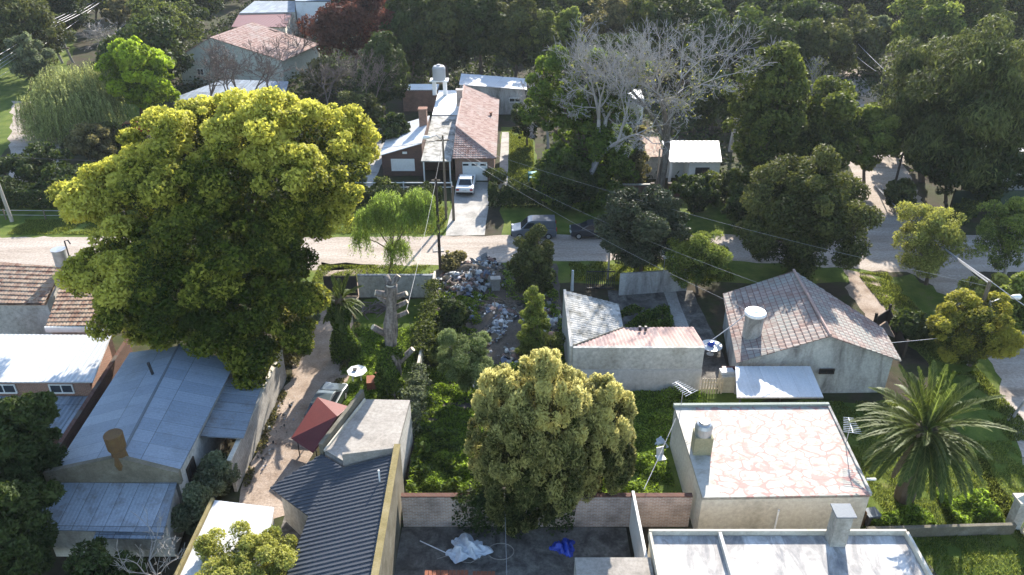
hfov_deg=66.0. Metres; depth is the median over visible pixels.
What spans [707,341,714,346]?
basin
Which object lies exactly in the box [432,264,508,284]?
ground mound
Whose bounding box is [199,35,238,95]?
bare tree
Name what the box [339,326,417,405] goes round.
ground cover
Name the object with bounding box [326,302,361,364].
ivy
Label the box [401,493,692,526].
brick wall
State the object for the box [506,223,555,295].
tree
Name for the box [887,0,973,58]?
forest tree
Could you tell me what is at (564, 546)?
tarpaulin
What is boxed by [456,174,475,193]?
parked car
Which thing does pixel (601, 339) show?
courtyard house
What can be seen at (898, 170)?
utility pole
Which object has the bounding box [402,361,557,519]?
weeds
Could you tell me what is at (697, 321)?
courtyard
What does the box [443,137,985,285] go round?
overhead cable
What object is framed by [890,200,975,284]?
yellow tree
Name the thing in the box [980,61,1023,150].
casuarina tree
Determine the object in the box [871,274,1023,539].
grass verge
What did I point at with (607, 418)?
laurel tree
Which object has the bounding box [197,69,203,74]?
window
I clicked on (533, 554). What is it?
paved yard
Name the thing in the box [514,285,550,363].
conifer tree
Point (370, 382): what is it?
brick barbecue
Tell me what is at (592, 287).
yard gate
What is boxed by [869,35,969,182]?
casuarina tree
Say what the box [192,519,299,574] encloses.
shrub tree
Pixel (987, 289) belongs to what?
twin pole
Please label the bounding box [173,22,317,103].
gabled house
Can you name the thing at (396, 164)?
window
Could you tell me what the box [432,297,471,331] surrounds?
bush
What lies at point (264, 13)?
red roofed house
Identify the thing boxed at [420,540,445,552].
pipe
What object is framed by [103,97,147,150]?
grass verge
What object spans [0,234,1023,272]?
dirt road
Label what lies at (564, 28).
forest tree
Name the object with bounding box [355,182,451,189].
rail fence
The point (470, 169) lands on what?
garage door
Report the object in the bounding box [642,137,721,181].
white house
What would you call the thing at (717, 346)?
round table
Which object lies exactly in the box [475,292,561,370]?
litter
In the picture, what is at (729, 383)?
yard wall
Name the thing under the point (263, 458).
litter
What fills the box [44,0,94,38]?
forest tree
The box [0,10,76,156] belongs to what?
grass verge
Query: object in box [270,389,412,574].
ribbed roof house
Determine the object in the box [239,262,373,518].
dirt driveway
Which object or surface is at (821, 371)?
window
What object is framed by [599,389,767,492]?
yard grass
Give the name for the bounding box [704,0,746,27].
forest tree
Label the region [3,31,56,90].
forest tree
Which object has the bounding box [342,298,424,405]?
yard grass
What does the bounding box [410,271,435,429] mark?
boundary wall
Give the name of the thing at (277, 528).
bush
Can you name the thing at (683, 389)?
antenna
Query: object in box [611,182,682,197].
brick fence
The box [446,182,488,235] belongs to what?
concrete driveway
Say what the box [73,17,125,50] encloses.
bare tree
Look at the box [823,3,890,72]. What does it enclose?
wood tree
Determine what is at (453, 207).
gate pole
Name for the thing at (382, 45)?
forest tree
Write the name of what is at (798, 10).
wood tree
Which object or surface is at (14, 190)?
hedge
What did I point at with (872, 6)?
wood tree
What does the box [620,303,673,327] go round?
weeds
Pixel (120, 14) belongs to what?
tree
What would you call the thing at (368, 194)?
hedge
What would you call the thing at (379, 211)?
willow tree
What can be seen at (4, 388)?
window
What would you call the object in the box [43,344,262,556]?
sheet roofed house
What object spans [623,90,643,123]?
shed
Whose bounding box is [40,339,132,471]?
party wall
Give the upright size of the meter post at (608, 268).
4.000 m
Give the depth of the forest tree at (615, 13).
128.85 m
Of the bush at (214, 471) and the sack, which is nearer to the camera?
the bush at (214, 471)
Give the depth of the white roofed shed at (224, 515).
39.55 m
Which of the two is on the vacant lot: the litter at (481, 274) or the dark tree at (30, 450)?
the litter at (481, 274)
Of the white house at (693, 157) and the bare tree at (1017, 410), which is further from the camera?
the white house at (693, 157)
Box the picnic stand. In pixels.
[528,171,535,181]
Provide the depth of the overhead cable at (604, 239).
61.09 m
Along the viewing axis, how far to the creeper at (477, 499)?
42.10 m
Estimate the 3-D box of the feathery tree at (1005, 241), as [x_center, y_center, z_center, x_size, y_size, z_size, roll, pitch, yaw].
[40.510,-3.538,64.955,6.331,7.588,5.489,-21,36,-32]
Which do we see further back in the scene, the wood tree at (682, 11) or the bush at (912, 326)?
the wood tree at (682, 11)
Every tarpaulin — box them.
[445,532,493,563]
[549,537,574,557]
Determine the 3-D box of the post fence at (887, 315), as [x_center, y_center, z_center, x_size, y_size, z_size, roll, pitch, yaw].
[28.128,3.125,58.954,1.580,1.500,5.234,4,30,7]
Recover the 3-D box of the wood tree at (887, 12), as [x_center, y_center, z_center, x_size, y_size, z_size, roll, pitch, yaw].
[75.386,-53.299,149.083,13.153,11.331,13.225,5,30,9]
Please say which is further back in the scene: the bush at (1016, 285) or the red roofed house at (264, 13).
the red roofed house at (264, 13)
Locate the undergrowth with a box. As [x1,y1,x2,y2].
[148,0,1023,194]
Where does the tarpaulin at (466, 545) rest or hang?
on the paved yard at (533, 554)
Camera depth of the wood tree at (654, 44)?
116.07 m
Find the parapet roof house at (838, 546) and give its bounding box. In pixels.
[648,503,932,574]
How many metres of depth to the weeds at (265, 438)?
51.20 m
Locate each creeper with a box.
[387,362,437,437]
[404,278,443,373]
[450,481,575,545]
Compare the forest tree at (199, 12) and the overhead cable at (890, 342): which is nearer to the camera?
the overhead cable at (890, 342)
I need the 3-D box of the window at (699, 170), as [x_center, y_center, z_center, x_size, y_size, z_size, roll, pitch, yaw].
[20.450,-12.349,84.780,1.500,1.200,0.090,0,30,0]
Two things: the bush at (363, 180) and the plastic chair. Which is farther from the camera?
the bush at (363, 180)
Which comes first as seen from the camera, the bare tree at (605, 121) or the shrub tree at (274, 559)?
the shrub tree at (274, 559)
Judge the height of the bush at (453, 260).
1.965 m
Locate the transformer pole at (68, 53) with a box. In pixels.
[53,23,73,63]
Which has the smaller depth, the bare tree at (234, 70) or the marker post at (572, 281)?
the marker post at (572, 281)
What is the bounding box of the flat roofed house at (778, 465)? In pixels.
[670,402,875,528]
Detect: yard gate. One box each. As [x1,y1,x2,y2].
[323,276,357,295]
[586,271,614,288]
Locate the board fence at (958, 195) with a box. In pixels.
[950,189,1023,206]
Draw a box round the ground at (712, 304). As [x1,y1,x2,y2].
[0,0,1023,574]
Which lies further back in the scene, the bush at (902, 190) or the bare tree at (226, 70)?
the bare tree at (226, 70)
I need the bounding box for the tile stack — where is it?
[425,570,494,574]
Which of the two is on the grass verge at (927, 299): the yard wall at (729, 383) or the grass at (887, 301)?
the grass at (887, 301)
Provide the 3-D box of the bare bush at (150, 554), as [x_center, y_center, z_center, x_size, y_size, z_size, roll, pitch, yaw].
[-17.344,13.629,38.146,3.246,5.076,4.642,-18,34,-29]
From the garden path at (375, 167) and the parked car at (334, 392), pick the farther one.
the garden path at (375, 167)
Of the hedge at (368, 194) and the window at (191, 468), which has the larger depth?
the hedge at (368, 194)
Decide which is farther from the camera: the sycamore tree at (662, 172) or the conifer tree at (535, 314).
the sycamore tree at (662, 172)
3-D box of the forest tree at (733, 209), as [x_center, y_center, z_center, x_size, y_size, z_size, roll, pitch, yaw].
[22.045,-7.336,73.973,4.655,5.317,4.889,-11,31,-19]
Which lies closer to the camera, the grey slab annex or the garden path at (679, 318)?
the grey slab annex
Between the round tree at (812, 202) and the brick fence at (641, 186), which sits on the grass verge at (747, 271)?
the round tree at (812, 202)
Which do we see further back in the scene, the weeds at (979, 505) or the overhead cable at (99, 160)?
the overhead cable at (99, 160)
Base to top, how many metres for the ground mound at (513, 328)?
0.907 m
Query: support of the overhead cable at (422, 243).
attached to the utility pole at (438, 232)
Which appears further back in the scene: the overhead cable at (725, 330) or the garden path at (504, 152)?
the garden path at (504, 152)
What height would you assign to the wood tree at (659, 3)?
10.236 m
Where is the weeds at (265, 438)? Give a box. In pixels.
[242,311,359,486]
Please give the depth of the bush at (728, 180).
80.22 m
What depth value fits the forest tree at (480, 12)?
116.72 m
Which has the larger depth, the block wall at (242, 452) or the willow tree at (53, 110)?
the willow tree at (53, 110)
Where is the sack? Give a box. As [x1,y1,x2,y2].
[655,436,667,447]
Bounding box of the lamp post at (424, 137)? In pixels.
[422,135,448,219]
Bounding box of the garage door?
[462,162,486,180]
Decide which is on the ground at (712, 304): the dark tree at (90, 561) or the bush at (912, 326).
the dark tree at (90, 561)
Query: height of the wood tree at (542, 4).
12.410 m
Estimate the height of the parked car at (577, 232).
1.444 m
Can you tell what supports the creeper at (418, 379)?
attached to the boundary wall at (420, 357)
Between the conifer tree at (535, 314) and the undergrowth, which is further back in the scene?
the undergrowth
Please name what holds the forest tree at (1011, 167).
on the ground at (712, 304)
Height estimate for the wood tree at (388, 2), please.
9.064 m
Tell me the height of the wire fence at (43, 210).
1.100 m
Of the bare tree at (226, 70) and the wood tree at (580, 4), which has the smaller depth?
the bare tree at (226, 70)
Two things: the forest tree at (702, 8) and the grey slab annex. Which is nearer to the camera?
the grey slab annex
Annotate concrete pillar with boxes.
[490,276,500,290]
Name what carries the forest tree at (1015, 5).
on the ground at (712, 304)
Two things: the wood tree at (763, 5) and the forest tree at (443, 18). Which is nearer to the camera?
the forest tree at (443, 18)
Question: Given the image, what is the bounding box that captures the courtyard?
[608,290,726,389]
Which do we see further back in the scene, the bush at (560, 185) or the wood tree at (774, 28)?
the wood tree at (774, 28)
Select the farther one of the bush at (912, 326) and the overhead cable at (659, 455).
the bush at (912, 326)
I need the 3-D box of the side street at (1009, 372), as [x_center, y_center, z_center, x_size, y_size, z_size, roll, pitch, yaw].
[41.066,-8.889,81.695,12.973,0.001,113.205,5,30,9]
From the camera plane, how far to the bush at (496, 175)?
85.02 m
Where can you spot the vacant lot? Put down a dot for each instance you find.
(501, 293)
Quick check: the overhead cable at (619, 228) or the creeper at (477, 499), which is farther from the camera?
the overhead cable at (619, 228)
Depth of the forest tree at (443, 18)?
116.80 m
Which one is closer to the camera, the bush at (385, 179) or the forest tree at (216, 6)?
the bush at (385, 179)
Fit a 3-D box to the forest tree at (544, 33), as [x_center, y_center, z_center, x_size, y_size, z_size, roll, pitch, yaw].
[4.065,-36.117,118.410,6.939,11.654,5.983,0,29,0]
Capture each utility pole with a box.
[0,185,13,221]
[431,178,441,269]
[655,148,660,184]
[895,153,903,179]
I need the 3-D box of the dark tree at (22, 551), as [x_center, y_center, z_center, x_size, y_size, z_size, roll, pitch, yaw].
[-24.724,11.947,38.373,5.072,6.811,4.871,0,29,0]
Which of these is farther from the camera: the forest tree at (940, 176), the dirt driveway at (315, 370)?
the forest tree at (940, 176)
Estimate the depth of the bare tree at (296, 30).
124.49 m
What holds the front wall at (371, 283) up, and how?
on the ground at (712, 304)
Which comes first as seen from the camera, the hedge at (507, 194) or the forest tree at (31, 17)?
the hedge at (507, 194)
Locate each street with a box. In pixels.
[7,101,61,198]
[835,69,1023,464]
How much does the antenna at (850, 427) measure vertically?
1.319 m
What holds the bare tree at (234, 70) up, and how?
on the ground at (712, 304)
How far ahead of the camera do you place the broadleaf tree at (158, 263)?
50.28 m
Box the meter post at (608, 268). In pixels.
[605,245,610,278]
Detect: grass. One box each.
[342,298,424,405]
[509,129,535,188]
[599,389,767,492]
[794,399,1023,574]
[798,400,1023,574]
[859,271,1023,440]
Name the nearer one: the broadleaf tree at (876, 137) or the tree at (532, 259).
the tree at (532, 259)
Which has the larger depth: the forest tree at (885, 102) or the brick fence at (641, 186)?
the forest tree at (885, 102)
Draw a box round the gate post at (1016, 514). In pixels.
[1005,493,1023,529]
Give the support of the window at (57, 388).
in the tiled house at (46, 343)
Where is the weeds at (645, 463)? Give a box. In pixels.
[599,385,707,492]
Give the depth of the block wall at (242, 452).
48.82 m
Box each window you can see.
[0,384,17,393]
[48,384,74,393]
[186,456,196,481]
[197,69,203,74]
[391,159,414,170]
[509,98,520,101]
[695,167,709,174]
[818,369,834,373]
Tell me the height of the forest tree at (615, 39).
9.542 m
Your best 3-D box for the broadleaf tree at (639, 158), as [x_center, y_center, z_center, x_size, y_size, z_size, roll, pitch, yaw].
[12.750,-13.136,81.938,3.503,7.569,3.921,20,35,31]
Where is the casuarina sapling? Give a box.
[436,328,494,391]
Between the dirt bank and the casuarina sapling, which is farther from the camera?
the dirt bank
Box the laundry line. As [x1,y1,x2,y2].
[719,366,734,374]
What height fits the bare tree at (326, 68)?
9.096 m
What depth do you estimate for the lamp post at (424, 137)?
75.22 m
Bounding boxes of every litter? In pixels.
[247,399,304,491]
[430,253,510,301]
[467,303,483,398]
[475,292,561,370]
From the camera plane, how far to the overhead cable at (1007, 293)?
52.28 m
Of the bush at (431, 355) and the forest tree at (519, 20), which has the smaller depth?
the bush at (431, 355)
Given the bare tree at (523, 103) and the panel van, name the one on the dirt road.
the panel van
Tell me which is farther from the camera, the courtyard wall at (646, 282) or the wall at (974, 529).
the courtyard wall at (646, 282)
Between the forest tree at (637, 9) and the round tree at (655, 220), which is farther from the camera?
the forest tree at (637, 9)
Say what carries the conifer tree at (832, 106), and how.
on the ground at (712, 304)
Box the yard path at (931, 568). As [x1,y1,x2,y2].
[923,557,936,574]
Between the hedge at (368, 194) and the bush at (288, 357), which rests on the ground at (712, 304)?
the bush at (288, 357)
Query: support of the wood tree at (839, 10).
on the ground at (712, 304)
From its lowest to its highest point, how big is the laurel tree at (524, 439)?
11.908 m
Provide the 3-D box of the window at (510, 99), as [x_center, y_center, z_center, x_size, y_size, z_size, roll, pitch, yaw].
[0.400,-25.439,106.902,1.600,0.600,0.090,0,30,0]
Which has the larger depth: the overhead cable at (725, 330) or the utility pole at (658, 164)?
the utility pole at (658, 164)
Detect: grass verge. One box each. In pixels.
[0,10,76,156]
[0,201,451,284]
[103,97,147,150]
[500,203,874,283]
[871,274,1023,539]
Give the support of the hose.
on the paved yard at (533, 554)
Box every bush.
[0,141,74,182]
[30,160,95,204]
[62,122,116,161]
[91,120,128,149]
[112,507,187,574]
[170,481,213,535]
[191,449,241,497]
[265,524,282,545]
[275,310,306,363]
[288,280,320,321]
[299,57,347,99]
[347,165,370,184]
[370,176,392,189]
[376,111,410,143]
[409,332,452,366]
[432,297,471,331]
[441,249,467,272]
[482,167,508,184]
[533,153,598,211]
[542,331,565,355]
[668,172,721,213]
[707,168,751,203]
[883,177,917,212]
[889,306,932,340]
[956,272,1009,313]
[986,271,1023,334]
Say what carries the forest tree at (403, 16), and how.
on the ground at (712, 304)
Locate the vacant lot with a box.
[402,263,564,522]
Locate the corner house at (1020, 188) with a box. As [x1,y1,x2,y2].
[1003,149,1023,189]
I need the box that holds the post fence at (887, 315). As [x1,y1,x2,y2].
[873,304,909,357]
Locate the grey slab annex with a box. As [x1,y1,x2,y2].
[574,557,653,574]
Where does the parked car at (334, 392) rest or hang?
on the dirt driveway at (315, 370)
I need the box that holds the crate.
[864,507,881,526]
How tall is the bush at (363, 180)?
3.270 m
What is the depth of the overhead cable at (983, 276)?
59.14 m
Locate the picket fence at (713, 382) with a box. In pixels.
[700,379,723,393]
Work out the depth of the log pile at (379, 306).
62.51 m
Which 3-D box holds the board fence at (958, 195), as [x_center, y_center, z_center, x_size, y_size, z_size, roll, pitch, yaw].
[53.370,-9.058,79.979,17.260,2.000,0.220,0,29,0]
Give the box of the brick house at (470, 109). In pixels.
[380,64,526,181]
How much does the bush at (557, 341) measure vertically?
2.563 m
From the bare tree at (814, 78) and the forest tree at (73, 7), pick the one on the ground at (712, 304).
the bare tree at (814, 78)
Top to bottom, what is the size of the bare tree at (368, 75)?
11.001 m
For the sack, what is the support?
on the yard grass at (721, 398)
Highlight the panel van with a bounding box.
[511,215,556,238]
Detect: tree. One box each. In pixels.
[0,0,77,75]
[0,390,68,512]
[0,478,67,574]
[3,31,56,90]
[12,60,133,146]
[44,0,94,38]
[44,85,381,390]
[62,535,146,574]
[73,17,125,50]
[84,0,111,26]
[93,35,180,115]
[95,13,194,80]
[101,0,136,28]
[124,0,204,50]
[133,0,209,30]
[190,45,244,92]
[192,0,223,25]
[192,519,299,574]
[194,35,290,89]
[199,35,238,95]
[223,36,301,87]
[269,13,319,53]
[289,49,358,104]
[296,0,394,77]
[316,273,364,330]
[334,90,386,133]
[344,49,399,97]
[347,185,443,273]
[355,30,410,114]
[369,0,410,29]
[371,274,414,399]
[379,0,440,78]
[402,0,487,81]
[452,0,507,74]
[463,347,593,536]
[485,0,539,77]
[498,0,561,25]
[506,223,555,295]
[510,102,540,144]
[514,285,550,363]
[516,7,561,78]
[517,44,653,212]
[517,72,556,148]
[543,15,680,193]
[550,369,637,502]
[551,0,605,28]
[551,6,585,71]
[561,11,777,188]
[579,0,644,51]
[593,183,692,271]
[595,31,652,86]
[622,0,672,45]
[623,124,651,183]
[626,0,672,11]
[645,23,724,84]
[653,0,727,55]
[656,230,733,293]
[672,0,693,21]
[681,1,798,87]
[683,71,737,129]
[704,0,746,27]
[720,182,756,230]
[721,40,812,182]
[728,35,780,151]
[731,6,763,61]
[733,143,885,281]
[745,0,790,21]
[745,13,824,79]
[766,0,836,27]
[774,75,865,171]
[804,17,857,85]
[805,55,844,94]
[815,0,845,18]
[819,0,892,24]
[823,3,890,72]
[833,102,901,184]
[848,360,1016,504]
[856,14,894,65]
[858,91,880,105]
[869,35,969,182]
[875,0,927,23]
[879,91,905,157]
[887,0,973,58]
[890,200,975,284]
[899,12,1023,189]
[903,122,987,202]
[926,287,1023,366]
[950,0,1017,46]
[961,135,1023,211]
[970,195,1023,274]
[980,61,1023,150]
[994,0,1023,41]
[1012,401,1023,417]
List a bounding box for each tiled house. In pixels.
[0,240,115,443]
[723,269,901,402]
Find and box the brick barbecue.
[366,372,377,389]
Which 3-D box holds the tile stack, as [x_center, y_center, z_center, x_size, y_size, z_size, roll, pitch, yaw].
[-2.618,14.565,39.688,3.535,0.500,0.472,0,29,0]
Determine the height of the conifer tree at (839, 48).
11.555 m
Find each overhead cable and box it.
[1,141,434,160]
[406,182,435,309]
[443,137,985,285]
[448,144,774,288]
[463,156,737,305]
[504,496,506,573]
[644,418,675,488]
[705,315,744,344]
[770,336,951,348]
[874,184,990,280]
[880,185,987,282]
[991,281,1023,304]
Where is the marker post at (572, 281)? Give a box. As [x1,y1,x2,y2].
[570,270,573,290]
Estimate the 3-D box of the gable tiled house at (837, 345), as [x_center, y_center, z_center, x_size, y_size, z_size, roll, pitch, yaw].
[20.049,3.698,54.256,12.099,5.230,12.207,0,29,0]
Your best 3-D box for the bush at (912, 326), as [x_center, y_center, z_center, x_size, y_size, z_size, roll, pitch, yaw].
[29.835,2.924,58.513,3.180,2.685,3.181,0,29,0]
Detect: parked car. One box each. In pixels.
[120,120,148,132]
[304,382,348,416]
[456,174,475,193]
[569,219,609,238]
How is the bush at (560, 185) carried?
on the ground at (712, 304)
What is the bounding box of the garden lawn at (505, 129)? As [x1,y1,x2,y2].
[500,127,536,186]
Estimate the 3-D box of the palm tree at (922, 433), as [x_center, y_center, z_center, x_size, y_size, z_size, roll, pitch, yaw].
[22.298,8.077,42.728,7.497,9.060,7.735,0,29,0]
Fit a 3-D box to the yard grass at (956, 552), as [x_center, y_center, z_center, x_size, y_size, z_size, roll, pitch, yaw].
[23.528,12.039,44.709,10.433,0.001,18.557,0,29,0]
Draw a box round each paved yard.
[280,516,300,573]
[394,527,630,574]
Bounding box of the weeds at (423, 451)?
[405,425,462,492]
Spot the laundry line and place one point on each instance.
(725, 370)
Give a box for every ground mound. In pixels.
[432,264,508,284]
[472,297,533,365]
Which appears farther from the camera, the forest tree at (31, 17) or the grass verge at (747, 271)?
the forest tree at (31, 17)
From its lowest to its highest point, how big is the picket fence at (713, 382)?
1.250 m
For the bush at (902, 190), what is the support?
on the ground at (712, 304)
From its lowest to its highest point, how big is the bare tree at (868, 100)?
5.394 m
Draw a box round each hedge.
[0,175,256,210]
[317,180,442,206]
[487,179,548,207]
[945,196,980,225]
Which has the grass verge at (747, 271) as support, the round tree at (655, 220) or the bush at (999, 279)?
the round tree at (655, 220)
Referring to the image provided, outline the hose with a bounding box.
[437,543,513,562]
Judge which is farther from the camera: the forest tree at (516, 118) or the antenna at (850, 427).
the forest tree at (516, 118)
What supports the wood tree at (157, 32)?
on the grass verge at (134, 110)
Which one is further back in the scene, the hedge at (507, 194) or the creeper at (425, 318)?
the hedge at (507, 194)
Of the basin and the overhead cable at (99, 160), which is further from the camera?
the overhead cable at (99, 160)
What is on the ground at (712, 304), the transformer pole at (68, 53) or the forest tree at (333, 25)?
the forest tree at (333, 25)
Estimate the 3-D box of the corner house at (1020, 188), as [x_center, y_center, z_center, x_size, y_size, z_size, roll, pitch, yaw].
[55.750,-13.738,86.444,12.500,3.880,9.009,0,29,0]
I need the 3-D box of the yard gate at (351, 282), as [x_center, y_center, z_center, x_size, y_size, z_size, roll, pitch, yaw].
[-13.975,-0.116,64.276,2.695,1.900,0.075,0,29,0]
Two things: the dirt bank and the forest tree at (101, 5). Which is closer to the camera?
the dirt bank
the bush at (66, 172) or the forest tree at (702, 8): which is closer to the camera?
the bush at (66, 172)
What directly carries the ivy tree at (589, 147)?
on the ground at (712, 304)
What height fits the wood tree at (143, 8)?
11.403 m
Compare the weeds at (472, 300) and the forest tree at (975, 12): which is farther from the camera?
the forest tree at (975, 12)
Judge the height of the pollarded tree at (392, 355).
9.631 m
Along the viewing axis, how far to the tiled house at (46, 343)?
52.08 m
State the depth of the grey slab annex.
37.21 m
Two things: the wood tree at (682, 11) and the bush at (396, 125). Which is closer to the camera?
the bush at (396, 125)
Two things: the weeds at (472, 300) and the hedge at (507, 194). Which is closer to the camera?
the weeds at (472, 300)
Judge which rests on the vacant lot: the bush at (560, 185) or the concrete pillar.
the concrete pillar
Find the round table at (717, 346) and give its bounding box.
[702,339,721,355]
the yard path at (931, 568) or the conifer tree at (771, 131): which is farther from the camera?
the conifer tree at (771, 131)
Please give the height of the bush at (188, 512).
3.508 m
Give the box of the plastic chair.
[655,446,665,462]
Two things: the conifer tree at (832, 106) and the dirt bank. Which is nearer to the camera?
the dirt bank
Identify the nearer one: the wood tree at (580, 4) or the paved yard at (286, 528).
the paved yard at (286, 528)
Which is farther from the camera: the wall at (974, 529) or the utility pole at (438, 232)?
the utility pole at (438, 232)
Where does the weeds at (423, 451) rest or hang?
on the vacant lot
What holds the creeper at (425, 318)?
attached to the boundary wall at (420, 357)
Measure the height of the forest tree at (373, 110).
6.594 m
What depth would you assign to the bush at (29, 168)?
84.38 m
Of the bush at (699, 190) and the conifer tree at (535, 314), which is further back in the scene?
the bush at (699, 190)
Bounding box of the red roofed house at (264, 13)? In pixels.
[232,0,330,34]
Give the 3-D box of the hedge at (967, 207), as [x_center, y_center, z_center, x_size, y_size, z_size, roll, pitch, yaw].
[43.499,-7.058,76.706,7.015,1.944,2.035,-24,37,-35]
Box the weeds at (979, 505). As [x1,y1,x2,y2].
[870,488,1004,525]
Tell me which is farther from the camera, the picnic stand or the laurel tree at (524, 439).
the picnic stand
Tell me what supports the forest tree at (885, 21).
on the ground at (712, 304)
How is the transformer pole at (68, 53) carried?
on the grass verge at (12, 87)
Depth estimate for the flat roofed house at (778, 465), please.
42.88 m
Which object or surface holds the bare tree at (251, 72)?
on the ground at (712, 304)
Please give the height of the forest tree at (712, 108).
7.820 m
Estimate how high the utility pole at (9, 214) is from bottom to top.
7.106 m
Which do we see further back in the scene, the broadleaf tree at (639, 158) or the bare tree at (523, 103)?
the bare tree at (523, 103)
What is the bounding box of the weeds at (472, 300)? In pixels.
[426,265,565,382]
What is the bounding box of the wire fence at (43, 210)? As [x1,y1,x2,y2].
[2,209,124,219]
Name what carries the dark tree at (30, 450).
on the ground at (712, 304)
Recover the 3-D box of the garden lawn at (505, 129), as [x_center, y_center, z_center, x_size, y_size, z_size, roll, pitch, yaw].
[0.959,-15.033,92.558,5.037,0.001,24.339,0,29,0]
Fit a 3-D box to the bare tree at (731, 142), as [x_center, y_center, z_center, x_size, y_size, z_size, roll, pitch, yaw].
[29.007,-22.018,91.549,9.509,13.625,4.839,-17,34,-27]
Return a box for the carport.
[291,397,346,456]
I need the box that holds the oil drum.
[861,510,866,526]
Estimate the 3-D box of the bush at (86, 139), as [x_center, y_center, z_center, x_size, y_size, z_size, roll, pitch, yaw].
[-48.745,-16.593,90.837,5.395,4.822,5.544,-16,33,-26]
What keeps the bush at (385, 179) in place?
on the ground at (712, 304)
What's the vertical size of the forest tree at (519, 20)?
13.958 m
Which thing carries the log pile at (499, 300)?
on the ground mound at (513, 328)
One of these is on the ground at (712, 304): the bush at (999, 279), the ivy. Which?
the bush at (999, 279)
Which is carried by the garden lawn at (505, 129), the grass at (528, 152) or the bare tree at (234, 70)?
the grass at (528, 152)
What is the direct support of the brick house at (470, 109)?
on the ground at (712, 304)
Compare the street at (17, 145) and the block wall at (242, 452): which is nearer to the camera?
the block wall at (242, 452)
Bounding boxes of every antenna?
[672,381,696,406]
[843,417,861,442]
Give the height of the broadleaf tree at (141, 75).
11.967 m
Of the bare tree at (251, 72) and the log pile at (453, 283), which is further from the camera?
the bare tree at (251, 72)
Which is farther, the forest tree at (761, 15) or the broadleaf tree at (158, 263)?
the forest tree at (761, 15)
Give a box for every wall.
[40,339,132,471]
[227,350,286,491]
[357,274,432,296]
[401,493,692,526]
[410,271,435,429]
[619,269,688,294]
[629,491,647,556]
[717,370,735,392]
[866,522,1016,536]
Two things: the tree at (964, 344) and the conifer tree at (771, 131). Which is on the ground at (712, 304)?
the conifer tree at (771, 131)
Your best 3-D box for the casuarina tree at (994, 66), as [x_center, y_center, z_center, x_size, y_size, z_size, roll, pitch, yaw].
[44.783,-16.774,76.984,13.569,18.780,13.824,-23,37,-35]
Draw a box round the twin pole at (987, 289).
[966,280,1021,365]
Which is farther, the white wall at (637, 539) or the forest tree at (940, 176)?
the forest tree at (940, 176)
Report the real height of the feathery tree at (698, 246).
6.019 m
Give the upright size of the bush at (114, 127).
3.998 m
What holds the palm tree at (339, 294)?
on the yard grass at (405, 321)
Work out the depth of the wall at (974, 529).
42.16 m
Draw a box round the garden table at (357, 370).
[347,365,366,381]
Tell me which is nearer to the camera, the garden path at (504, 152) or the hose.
the hose
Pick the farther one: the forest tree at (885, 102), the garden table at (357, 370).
the forest tree at (885, 102)
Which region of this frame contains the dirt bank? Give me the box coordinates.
[844,269,897,336]
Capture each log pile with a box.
[355,300,386,319]
[446,272,478,286]
[476,295,523,312]
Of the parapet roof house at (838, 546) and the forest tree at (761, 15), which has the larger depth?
the forest tree at (761, 15)
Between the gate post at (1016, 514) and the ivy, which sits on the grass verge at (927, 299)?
the gate post at (1016, 514)
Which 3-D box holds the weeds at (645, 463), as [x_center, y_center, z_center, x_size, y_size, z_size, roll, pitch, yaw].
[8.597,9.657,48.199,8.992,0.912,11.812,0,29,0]
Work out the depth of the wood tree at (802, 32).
111.53 m
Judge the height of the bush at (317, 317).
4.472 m
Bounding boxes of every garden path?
[355,127,383,186]
[498,132,508,199]
[664,291,688,326]
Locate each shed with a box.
[174,497,274,574]
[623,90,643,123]
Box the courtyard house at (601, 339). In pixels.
[562,289,704,390]
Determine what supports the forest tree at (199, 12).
on the ground at (712, 304)
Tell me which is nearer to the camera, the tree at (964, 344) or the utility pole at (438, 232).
the tree at (964, 344)
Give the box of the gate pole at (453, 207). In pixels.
[451,186,454,220]

